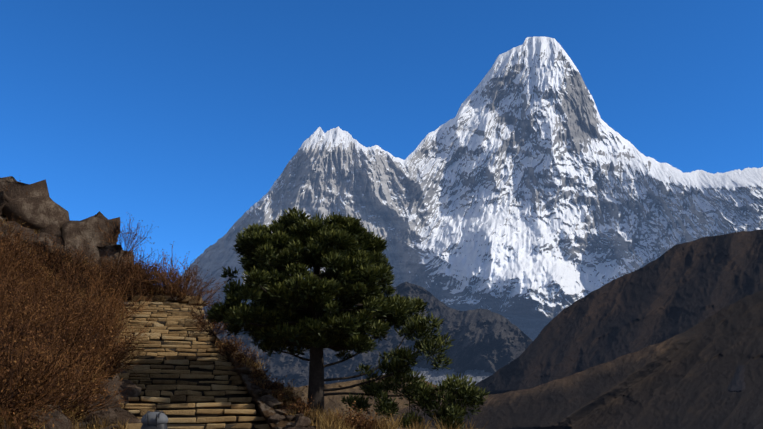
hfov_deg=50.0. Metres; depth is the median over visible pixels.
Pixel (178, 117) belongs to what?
sky
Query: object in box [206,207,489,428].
fir tree
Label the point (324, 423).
dry grass tufts
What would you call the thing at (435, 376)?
valley floor
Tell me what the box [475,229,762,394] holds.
hill
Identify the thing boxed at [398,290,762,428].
slope terrain
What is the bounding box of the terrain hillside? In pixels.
[0,216,404,428]
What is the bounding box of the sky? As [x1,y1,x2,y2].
[0,0,762,283]
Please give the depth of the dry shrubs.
26.71 m
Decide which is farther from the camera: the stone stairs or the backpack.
the stone stairs
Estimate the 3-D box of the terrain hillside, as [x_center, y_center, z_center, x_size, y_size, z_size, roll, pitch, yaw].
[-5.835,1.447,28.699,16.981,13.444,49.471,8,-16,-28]
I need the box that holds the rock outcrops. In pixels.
[0,176,321,428]
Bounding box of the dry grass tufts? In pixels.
[0,213,487,428]
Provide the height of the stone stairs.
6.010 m
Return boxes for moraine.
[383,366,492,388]
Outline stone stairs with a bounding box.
[108,295,269,428]
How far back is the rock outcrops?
39.80 m
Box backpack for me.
[141,410,167,428]
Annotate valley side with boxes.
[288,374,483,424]
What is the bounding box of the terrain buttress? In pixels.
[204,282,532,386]
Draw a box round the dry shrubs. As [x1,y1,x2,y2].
[0,179,389,428]
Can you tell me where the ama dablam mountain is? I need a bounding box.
[178,36,762,340]

